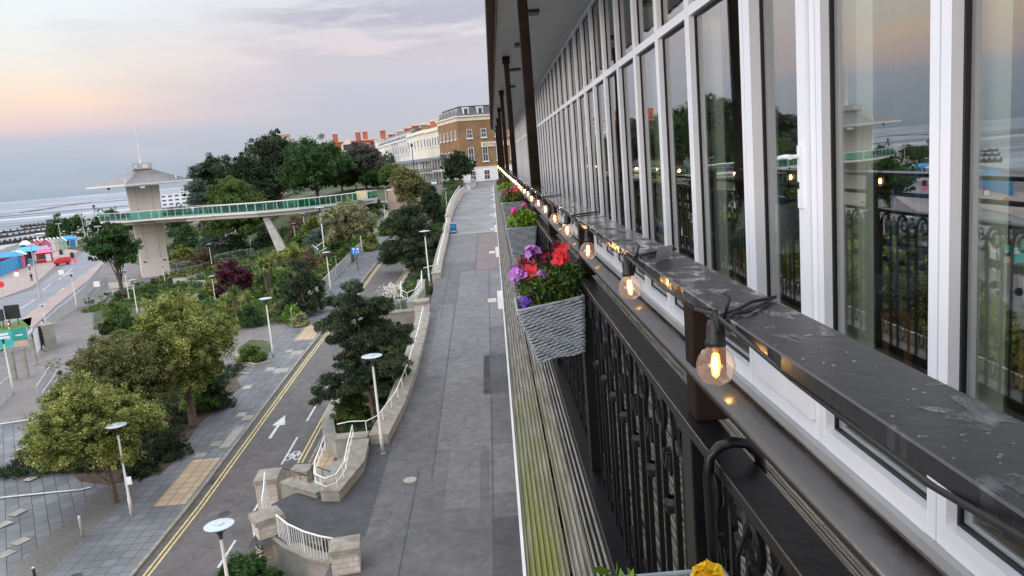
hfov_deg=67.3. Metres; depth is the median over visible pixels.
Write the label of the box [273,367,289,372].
pale slab
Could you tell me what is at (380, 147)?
terraced house
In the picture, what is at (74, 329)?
ground
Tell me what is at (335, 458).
pavement
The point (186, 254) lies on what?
bush
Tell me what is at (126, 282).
street lamp
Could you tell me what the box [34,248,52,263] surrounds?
kiosk
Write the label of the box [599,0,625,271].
window
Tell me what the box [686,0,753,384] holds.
window
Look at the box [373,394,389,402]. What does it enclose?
bush
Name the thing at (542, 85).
window
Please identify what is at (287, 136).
building
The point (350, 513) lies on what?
promenade landing
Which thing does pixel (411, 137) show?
terraced house
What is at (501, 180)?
flower basket
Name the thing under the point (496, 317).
tarmac patch
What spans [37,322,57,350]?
gate pier
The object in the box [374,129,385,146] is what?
building
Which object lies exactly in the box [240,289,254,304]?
cordyline palm
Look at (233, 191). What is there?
green tree
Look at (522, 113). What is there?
window
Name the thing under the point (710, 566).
flower basket
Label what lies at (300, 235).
bush
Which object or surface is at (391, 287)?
blossom tree
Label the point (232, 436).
pale slab
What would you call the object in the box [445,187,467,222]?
promenade wall
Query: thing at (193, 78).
sky
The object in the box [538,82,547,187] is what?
window
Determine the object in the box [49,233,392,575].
pavement
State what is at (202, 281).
railing
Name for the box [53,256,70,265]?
red vehicle
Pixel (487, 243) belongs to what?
tarmac patch
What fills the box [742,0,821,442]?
door
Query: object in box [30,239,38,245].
beach hut
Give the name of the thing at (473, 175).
window
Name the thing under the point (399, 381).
handrail
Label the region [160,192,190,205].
building
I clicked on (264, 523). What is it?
stone pier
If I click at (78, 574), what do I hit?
manhole cover
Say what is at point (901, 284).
dining chair
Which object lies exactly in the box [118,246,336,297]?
brown shrub mass
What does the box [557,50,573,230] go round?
window
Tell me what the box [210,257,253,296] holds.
purple shrub
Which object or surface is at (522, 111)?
window
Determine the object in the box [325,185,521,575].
promenade
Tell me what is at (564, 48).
window
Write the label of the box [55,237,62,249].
beach hut
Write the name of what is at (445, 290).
tarmac seam
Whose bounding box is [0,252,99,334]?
sea front road
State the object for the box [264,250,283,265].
bush
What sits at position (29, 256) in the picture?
serving window
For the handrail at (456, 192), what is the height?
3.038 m
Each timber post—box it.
[7,350,17,379]
[19,348,29,377]
[28,338,37,365]
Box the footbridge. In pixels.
[99,190,377,250]
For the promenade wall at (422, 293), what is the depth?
65.64 m
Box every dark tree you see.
[183,152,224,240]
[208,151,289,215]
[329,173,360,191]
[358,167,391,188]
[418,185,446,223]
[440,149,476,187]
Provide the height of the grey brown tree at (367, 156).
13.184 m
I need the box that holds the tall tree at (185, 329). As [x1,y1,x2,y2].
[124,285,244,428]
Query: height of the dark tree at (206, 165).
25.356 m
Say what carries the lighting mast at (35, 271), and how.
on the sea front road at (83, 264)
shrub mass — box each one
[83,179,458,376]
[96,234,355,307]
[113,203,386,311]
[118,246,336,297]
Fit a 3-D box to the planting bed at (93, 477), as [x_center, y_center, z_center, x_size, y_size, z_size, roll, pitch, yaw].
[-24.370,8.646,52.521,9.344,1.583,21.381,-5,9,-1]
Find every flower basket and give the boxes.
[496,177,509,186]
[497,182,512,198]
[500,184,523,223]
[505,203,538,256]
[508,240,588,362]
[592,437,782,575]
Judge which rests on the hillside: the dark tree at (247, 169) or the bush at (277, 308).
the dark tree at (247, 169)
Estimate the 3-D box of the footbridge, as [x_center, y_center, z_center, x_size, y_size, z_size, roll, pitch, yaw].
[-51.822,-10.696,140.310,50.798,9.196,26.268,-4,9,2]
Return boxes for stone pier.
[248,505,285,573]
[252,467,282,509]
[287,464,313,482]
[328,534,361,575]
[412,298,429,316]
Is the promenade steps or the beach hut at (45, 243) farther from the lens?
the beach hut at (45, 243)
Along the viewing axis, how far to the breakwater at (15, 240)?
346.78 m
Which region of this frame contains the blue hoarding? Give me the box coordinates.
[0,255,19,276]
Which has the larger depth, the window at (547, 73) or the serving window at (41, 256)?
the serving window at (41, 256)
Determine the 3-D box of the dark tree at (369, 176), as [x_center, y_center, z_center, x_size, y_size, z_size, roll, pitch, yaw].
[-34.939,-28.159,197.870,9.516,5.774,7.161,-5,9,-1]
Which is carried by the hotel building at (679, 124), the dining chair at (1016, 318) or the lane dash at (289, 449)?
the dining chair at (1016, 318)
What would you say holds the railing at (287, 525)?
on the promenade wall at (292, 561)
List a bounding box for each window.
[27,252,31,259]
[38,254,45,259]
[466,129,473,138]
[468,148,474,161]
[470,171,476,180]
[480,128,487,137]
[482,147,489,161]
[484,169,490,180]
[515,123,519,174]
[515,128,518,172]
[516,121,520,173]
[516,124,520,174]
[517,119,521,175]
[518,118,523,176]
[518,121,522,175]
[519,116,524,176]
[520,114,525,177]
[521,113,525,176]
[522,111,528,178]
[522,113,527,178]
[523,109,529,179]
[534,90,542,198]
[536,87,546,207]
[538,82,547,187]
[541,79,550,189]
[543,74,553,190]
[546,69,559,218]
[549,63,563,222]
[553,56,565,217]
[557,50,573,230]
[561,41,577,234]
[566,32,583,205]
[572,19,591,209]
[580,6,603,256]
[588,0,614,265]
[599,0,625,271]
[613,0,646,293]
[631,0,669,312]
[654,0,696,325]
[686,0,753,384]
[814,0,941,540]
[937,0,1023,575]
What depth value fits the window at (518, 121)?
34.32 m
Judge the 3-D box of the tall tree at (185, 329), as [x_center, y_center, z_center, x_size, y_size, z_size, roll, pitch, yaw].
[-20.461,4.639,48.482,7.584,9.355,7.340,-5,9,-1]
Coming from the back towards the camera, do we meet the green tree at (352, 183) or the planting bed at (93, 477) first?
the green tree at (352, 183)
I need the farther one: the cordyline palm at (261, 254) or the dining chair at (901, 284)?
the cordyline palm at (261, 254)
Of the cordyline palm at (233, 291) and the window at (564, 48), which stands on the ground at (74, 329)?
the cordyline palm at (233, 291)
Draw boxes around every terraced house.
[376,132,394,153]
[384,129,403,159]
[391,125,415,165]
[396,123,420,168]
[401,122,430,175]
[409,119,438,181]
[420,127,442,181]
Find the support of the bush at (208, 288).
on the ground at (74, 329)
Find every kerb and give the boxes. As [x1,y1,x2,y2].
[128,183,438,575]
[308,259,415,463]
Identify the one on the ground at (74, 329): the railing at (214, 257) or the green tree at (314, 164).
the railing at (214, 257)
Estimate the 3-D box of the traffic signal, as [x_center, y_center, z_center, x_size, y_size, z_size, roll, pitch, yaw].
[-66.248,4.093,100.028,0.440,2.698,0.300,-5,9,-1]
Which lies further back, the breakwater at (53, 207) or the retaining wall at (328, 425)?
the breakwater at (53, 207)
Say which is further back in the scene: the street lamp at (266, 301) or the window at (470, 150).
the window at (470, 150)
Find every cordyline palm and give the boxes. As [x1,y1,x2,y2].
[225,285,242,317]
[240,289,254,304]
[254,254,279,295]
[255,247,266,259]
[267,286,282,303]
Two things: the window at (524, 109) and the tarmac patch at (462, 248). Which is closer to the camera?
the window at (524, 109)
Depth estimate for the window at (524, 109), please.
28.05 m
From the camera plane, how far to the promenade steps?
37.82 m
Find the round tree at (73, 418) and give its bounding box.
[10,369,168,503]
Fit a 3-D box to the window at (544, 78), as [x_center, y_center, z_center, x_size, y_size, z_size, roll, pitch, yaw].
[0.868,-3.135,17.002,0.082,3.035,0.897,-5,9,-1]
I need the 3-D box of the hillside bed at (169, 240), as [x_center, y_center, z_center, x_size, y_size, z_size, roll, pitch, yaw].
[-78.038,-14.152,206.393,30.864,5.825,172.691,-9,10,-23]
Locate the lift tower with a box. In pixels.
[86,125,192,277]
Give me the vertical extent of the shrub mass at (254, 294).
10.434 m
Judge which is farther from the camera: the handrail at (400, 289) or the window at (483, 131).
the window at (483, 131)
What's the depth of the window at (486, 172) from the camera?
189.86 m
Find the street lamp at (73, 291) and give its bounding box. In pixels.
[68,273,77,310]
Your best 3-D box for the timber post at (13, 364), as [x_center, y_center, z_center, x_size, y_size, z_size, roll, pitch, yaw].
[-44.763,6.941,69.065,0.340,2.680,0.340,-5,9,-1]
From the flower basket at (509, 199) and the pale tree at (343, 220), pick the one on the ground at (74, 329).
the pale tree at (343, 220)
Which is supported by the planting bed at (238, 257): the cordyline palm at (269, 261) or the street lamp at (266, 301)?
the cordyline palm at (269, 261)
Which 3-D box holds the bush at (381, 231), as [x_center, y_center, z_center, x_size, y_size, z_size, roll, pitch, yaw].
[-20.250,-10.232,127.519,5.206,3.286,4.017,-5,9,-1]
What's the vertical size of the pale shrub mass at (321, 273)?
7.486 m
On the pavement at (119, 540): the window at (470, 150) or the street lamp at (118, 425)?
the street lamp at (118, 425)
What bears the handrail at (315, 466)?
on the promenade wall at (357, 457)
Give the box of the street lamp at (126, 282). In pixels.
[121,270,129,298]
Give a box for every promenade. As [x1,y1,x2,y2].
[0,226,88,297]
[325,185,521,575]
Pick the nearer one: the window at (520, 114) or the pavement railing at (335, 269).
the window at (520, 114)
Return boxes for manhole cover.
[70,573,82,575]
[218,511,230,516]
[403,477,415,482]
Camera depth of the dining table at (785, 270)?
6.67 m
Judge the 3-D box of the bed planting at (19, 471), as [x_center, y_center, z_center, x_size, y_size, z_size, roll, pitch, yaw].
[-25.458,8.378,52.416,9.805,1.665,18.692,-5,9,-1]
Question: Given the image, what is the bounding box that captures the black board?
[3,304,20,325]
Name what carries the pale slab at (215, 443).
on the pavement at (119, 540)
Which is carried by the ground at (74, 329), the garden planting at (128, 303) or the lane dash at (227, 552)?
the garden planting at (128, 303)
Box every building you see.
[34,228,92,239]
[67,216,92,221]
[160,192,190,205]
[264,133,290,141]
[332,130,376,182]
[362,130,380,139]
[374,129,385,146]
[431,105,511,182]
[485,0,1023,575]
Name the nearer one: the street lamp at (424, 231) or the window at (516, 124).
the window at (516, 124)
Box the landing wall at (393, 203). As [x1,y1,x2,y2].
[387,186,420,211]
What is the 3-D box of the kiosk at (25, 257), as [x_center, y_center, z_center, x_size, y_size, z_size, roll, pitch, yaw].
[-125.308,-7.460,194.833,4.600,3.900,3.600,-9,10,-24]
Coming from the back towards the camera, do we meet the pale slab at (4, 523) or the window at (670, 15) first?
the pale slab at (4, 523)
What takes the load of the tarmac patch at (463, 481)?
on the promenade at (440, 541)
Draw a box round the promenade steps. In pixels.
[310,455,344,485]
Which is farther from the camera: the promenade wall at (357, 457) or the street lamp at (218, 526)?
the promenade wall at (357, 457)
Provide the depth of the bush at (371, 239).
114.65 m
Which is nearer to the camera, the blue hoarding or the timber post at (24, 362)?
the timber post at (24, 362)
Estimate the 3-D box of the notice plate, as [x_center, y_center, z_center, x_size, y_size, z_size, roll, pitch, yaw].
[-18.924,9.520,38.045,0.230,0.400,0.030,-5,9,-1]
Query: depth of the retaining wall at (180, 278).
130.68 m
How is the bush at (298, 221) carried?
on the planting bed at (238, 257)
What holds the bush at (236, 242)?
on the hillside
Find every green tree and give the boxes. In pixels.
[194,175,278,239]
[272,134,359,204]
[339,171,362,188]
[377,163,398,184]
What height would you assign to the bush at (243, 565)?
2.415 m
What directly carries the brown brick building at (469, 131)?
on the ground at (74, 329)
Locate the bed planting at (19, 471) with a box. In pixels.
[0,362,245,479]
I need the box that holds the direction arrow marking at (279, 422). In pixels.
[269,415,284,437]
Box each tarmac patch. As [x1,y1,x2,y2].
[426,304,454,376]
[436,270,490,449]
[444,446,480,509]
[445,233,477,263]
[449,182,497,233]
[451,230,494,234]
[476,233,500,269]
[484,354,510,393]
[489,270,505,326]
[489,443,519,493]
[492,515,526,575]
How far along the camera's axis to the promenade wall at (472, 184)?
163.12 m
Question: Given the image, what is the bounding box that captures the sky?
[0,0,488,201]
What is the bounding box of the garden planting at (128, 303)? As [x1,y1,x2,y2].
[80,234,360,337]
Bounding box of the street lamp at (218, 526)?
[203,518,233,575]
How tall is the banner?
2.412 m
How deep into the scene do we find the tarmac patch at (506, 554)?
28.67 m
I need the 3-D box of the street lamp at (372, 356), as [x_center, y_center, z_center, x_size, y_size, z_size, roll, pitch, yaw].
[-6.549,5.659,37.415,1.001,5.021,0.994,-5,9,-1]
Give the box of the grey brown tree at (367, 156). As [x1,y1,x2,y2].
[342,140,391,188]
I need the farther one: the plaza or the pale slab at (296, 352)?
the pale slab at (296, 352)
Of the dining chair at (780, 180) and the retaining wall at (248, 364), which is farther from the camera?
the retaining wall at (248, 364)
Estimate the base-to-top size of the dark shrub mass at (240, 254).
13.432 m
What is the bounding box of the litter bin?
[449,223,456,232]
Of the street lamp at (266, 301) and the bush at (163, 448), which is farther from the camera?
the street lamp at (266, 301)
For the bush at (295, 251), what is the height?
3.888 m
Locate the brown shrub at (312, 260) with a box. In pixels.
[296,246,324,274]
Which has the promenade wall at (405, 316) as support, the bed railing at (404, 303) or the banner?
the bed railing at (404, 303)
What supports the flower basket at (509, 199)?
hanging from the balcony railing at (964, 446)
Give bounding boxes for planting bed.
[66,366,240,484]
[94,305,139,329]
[220,213,361,324]
[238,340,270,354]
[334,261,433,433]
[417,180,463,259]
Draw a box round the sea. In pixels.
[0,187,186,249]
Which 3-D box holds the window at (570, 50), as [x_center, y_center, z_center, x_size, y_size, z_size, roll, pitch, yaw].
[1.009,-2.251,11.647,0.082,3.035,0.897,-5,9,-1]
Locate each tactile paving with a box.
[153,458,219,506]
[293,323,318,340]
[312,447,333,472]
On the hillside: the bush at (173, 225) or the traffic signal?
the bush at (173, 225)
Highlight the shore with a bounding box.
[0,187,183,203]
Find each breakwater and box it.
[0,225,44,233]
[0,229,46,238]
[0,236,35,244]
[20,220,60,227]
[21,202,90,212]
[46,217,70,221]
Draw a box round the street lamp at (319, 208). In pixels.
[316,207,324,248]
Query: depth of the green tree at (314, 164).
187.18 m
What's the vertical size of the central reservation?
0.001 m
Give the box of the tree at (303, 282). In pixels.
[278,258,326,315]
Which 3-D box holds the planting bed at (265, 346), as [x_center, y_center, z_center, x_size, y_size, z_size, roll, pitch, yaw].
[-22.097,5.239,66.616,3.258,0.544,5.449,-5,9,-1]
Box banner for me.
[0,327,29,348]
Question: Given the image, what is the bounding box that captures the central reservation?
[22,261,102,327]
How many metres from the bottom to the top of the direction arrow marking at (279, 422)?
0.231 m
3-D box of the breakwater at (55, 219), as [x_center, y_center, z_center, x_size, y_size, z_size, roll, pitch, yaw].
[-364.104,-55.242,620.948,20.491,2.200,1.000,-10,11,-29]
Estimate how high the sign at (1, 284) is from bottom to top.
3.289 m
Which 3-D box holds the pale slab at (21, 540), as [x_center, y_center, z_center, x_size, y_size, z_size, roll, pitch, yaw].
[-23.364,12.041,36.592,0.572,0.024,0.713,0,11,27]
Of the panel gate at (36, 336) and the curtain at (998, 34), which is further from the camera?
the panel gate at (36, 336)
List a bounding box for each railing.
[0,377,11,405]
[36,361,54,397]
[42,369,58,393]
[46,299,74,324]
[86,295,114,305]
[87,276,107,298]
[107,275,138,281]
[171,248,253,269]
[173,264,202,271]
[175,280,204,285]
[275,514,332,560]
[290,241,367,317]
[392,298,413,310]
[498,165,1023,575]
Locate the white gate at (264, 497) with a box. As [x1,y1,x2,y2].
[261,472,267,508]
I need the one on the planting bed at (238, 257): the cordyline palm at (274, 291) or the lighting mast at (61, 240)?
the cordyline palm at (274, 291)
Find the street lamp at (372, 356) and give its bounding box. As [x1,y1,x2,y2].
[361,353,384,453]
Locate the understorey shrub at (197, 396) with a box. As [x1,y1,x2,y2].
[178,370,226,415]
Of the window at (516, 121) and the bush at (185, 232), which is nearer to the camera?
the window at (516, 121)
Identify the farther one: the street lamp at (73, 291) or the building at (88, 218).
the building at (88, 218)
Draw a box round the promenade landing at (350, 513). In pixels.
[249,432,394,546]
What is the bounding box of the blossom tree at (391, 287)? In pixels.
[378,281,408,302]
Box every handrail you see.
[278,466,306,480]
[311,465,330,479]
[313,425,353,489]
[337,307,423,431]
[399,270,422,298]
[424,219,447,270]
[446,186,459,215]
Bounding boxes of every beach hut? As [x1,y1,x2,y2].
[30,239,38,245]
[41,238,51,249]
[47,238,55,250]
[52,237,59,250]
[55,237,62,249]
[59,237,67,248]
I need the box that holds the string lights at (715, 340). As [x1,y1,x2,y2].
[497,165,1023,543]
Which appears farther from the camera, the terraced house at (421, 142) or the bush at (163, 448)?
the terraced house at (421, 142)
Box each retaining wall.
[77,288,197,309]
[108,280,135,288]
[111,285,134,294]
[172,272,203,283]
[223,371,251,375]
[232,349,270,366]
[321,382,343,457]
[379,209,388,218]
[393,267,410,298]
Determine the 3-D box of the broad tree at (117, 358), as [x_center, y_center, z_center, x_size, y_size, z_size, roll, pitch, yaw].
[-23.401,6.326,45.598,6.864,7.876,7.786,4,13,42]
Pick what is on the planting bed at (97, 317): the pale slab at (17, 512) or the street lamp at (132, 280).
the street lamp at (132, 280)
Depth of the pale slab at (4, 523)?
38.63 m
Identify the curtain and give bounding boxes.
[841,0,873,436]
[972,0,1016,535]
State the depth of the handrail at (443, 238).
83.67 m
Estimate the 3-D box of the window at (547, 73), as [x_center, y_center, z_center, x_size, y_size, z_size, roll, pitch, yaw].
[0.892,-2.988,16.110,0.082,3.035,0.897,-5,9,-1]
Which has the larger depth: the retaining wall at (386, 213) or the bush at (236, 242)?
the bush at (236, 242)
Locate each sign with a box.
[0,281,4,299]
[93,281,99,293]
[351,247,360,270]
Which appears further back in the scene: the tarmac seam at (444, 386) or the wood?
the wood
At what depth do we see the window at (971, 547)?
2.22 m
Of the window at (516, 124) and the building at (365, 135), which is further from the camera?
the building at (365, 135)
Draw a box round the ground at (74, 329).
[0,180,496,552]
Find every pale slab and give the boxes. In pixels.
[0,520,12,527]
[0,550,15,557]
[9,509,26,515]
[10,537,30,544]
[23,476,38,480]
[194,452,206,457]
[210,441,221,445]
[219,426,244,447]
[235,412,246,416]
[242,415,252,419]
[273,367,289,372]
[290,350,303,354]
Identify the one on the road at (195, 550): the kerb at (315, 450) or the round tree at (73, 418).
the kerb at (315, 450)
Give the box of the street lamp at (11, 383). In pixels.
[0,336,14,395]
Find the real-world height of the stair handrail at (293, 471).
1.204 m
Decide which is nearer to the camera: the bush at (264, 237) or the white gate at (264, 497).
the white gate at (264, 497)
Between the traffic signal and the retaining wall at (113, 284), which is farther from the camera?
the retaining wall at (113, 284)
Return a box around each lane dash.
[217,540,235,567]
[280,437,297,464]
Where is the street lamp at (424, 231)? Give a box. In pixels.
[419,230,430,285]
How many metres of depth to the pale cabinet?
144.12 m
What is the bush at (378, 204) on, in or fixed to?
on the hillside
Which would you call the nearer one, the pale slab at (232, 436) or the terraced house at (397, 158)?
the pale slab at (232, 436)
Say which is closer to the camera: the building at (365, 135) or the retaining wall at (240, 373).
the retaining wall at (240, 373)
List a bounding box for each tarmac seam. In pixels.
[398,469,419,575]
[431,271,460,477]
[440,262,451,318]
[489,287,493,543]
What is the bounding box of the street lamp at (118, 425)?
[105,422,133,515]
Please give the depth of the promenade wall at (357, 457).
34.94 m
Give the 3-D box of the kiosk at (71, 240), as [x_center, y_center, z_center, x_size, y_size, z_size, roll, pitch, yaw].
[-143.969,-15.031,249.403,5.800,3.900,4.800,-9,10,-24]
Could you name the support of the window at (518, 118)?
in the hotel building at (679, 124)
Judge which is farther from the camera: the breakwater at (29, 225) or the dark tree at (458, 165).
the breakwater at (29, 225)
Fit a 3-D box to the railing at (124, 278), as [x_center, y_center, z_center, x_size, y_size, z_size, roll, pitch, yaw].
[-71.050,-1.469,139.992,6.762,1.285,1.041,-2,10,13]
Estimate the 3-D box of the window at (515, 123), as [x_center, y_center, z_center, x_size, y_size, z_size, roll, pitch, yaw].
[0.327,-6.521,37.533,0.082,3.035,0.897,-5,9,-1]
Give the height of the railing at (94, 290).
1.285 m
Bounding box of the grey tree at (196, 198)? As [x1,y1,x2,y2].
[184,165,213,237]
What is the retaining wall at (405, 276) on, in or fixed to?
on the ground at (74, 329)
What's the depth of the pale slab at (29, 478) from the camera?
43.68 m
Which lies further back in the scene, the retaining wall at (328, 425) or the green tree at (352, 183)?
the green tree at (352, 183)
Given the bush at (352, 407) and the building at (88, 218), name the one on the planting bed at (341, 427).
the bush at (352, 407)
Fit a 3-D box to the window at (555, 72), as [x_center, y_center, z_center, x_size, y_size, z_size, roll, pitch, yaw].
[0.939,-2.693,14.324,0.082,3.035,0.897,-5,9,-1]
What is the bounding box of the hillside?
[11,183,392,264]
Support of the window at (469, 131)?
in the brown brick building at (469, 131)
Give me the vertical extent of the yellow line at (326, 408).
4.124 m
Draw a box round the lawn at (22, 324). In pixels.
[0,317,31,349]
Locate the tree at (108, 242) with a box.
[80,221,143,295]
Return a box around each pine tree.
[308,277,415,423]
[374,200,442,269]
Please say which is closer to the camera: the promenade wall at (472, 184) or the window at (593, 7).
the window at (593, 7)
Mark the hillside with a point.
(379, 193)
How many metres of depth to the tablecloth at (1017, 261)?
3.91 m
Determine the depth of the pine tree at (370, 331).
44.96 m
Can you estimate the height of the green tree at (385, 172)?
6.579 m
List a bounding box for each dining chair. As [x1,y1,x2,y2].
[745,161,789,288]
[874,163,928,368]
[1009,287,1023,388]
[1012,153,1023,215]
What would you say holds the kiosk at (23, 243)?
on the ground at (74, 329)
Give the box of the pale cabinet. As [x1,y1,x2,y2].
[356,190,367,199]
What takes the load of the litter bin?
on the tarmac patch at (474, 210)
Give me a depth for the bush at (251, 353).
61.98 m
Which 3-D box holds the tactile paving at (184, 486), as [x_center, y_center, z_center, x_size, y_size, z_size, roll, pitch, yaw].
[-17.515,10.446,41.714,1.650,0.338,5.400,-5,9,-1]
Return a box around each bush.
[95,301,133,332]
[96,318,119,335]
[112,314,135,332]
[120,452,162,479]
[146,425,194,462]
[166,221,191,237]
[167,224,200,250]
[168,244,199,266]
[187,247,219,268]
[193,232,225,255]
[195,376,237,412]
[200,278,220,295]
[215,292,245,317]
[215,544,286,575]
[217,234,252,254]
[233,304,267,326]
[233,343,268,363]
[236,225,259,235]
[250,223,273,249]
[254,268,277,288]
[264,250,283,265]
[268,301,284,314]
[279,304,300,322]
[280,241,303,265]
[285,214,306,238]
[288,311,311,327]
[291,229,309,247]
[299,216,320,233]
[299,271,326,292]
[301,226,326,248]
[317,217,329,230]
[324,234,349,252]
[329,393,376,422]
[359,228,380,250]
[360,196,387,211]
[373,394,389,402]
[375,216,397,235]
[406,283,416,289]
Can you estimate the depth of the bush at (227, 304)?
78.36 m
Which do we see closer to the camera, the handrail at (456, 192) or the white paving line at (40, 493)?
the white paving line at (40, 493)
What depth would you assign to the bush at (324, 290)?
86.83 m
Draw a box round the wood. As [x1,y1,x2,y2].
[41,151,394,238]
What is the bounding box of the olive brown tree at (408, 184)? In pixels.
[387,166,431,203]
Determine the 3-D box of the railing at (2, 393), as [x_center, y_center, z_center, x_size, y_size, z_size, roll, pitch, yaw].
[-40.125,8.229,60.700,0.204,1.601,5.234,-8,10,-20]
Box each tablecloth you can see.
[743,194,799,253]
[1010,216,1023,289]
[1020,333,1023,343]
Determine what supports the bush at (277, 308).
on the planting bed at (238, 257)
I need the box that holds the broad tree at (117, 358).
[36,329,191,451]
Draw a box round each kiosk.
[0,251,25,267]
[11,250,27,265]
[14,246,51,262]
[19,240,30,247]
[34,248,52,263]
[62,235,77,247]
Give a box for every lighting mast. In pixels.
[25,244,40,298]
[58,223,64,255]
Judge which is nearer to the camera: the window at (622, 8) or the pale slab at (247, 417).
the window at (622, 8)
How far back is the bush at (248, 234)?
203.06 m
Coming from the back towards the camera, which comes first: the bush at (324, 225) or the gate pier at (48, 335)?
the bush at (324, 225)
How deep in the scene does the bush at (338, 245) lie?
113.44 m
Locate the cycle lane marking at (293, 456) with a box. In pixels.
[284,451,301,460]
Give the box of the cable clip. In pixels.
[655,245,672,260]
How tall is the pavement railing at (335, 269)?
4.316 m
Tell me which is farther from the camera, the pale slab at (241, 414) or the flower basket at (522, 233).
the pale slab at (241, 414)
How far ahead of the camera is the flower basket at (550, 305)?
3.01 m
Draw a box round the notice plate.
[126,476,131,484]
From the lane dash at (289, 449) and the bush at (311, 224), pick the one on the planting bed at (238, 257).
the bush at (311, 224)
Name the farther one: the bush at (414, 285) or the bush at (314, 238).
the bush at (314, 238)
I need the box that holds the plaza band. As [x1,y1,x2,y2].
[7,485,136,575]
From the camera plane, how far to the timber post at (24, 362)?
68.95 m
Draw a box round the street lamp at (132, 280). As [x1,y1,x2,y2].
[128,279,137,315]
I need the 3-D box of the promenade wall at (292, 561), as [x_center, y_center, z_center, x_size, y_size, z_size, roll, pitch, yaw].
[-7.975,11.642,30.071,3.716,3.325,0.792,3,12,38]
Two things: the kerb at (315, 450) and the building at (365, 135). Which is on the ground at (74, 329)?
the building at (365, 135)
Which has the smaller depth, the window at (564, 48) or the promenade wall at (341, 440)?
the window at (564, 48)
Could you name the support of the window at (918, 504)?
in the hotel building at (679, 124)
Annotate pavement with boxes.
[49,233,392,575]
[310,441,336,463]
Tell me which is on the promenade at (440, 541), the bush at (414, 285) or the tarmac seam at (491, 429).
the tarmac seam at (491, 429)
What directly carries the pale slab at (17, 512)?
on the plaza
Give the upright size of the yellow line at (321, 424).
4.124 m
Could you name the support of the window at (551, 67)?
in the hotel building at (679, 124)
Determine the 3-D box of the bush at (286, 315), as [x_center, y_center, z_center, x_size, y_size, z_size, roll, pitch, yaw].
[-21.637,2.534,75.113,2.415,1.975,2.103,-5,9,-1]
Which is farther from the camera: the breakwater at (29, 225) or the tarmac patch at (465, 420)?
the breakwater at (29, 225)
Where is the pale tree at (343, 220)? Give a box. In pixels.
[317,197,378,261]
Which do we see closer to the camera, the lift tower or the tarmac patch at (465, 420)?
the tarmac patch at (465, 420)
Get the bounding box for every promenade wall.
[270,536,330,575]
[279,477,326,546]
[319,438,368,549]
[335,431,369,458]
[368,312,429,444]
[379,309,414,324]
[406,279,425,334]
[431,222,450,288]
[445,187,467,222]
[466,178,475,189]
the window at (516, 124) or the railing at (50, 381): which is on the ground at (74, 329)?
the railing at (50, 381)
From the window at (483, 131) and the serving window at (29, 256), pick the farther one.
the serving window at (29, 256)
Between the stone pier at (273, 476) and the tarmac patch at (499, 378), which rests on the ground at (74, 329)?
the stone pier at (273, 476)
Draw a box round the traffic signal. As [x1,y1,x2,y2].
[0,309,4,328]
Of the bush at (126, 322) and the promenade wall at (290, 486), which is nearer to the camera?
the promenade wall at (290, 486)
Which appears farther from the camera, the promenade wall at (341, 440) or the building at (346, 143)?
the building at (346, 143)
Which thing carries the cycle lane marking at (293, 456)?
on the road at (195, 550)
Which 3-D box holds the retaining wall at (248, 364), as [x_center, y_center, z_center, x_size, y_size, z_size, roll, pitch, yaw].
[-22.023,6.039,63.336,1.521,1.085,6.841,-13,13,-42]
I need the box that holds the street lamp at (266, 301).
[259,297,273,356]
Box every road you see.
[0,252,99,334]
[135,182,443,575]
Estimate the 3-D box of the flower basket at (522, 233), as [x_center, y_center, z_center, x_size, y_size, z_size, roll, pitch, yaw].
[0.087,-0.479,6.199,0.282,0.418,0.316,-5,9,-1]
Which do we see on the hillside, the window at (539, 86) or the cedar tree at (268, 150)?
the cedar tree at (268, 150)
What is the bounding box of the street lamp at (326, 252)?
[322,251,331,292]
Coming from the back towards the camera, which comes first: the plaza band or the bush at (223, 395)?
the bush at (223, 395)
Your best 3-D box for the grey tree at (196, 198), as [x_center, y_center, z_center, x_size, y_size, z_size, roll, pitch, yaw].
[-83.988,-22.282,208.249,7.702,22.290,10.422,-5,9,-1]
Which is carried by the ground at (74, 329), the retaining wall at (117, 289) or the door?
the retaining wall at (117, 289)
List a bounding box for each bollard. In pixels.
[31,567,35,575]
[77,516,83,537]
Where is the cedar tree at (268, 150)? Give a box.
[242,128,293,208]
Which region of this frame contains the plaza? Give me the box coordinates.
[0,423,138,575]
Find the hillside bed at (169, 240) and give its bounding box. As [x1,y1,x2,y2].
[165,223,285,262]
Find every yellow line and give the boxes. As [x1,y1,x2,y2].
[143,265,378,575]
[148,263,381,575]
[297,270,404,462]
[301,268,407,462]
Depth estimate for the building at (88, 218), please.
551.46 m
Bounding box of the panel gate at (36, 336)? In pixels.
[31,320,43,353]
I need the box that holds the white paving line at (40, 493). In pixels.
[0,489,79,497]
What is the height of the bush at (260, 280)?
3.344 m

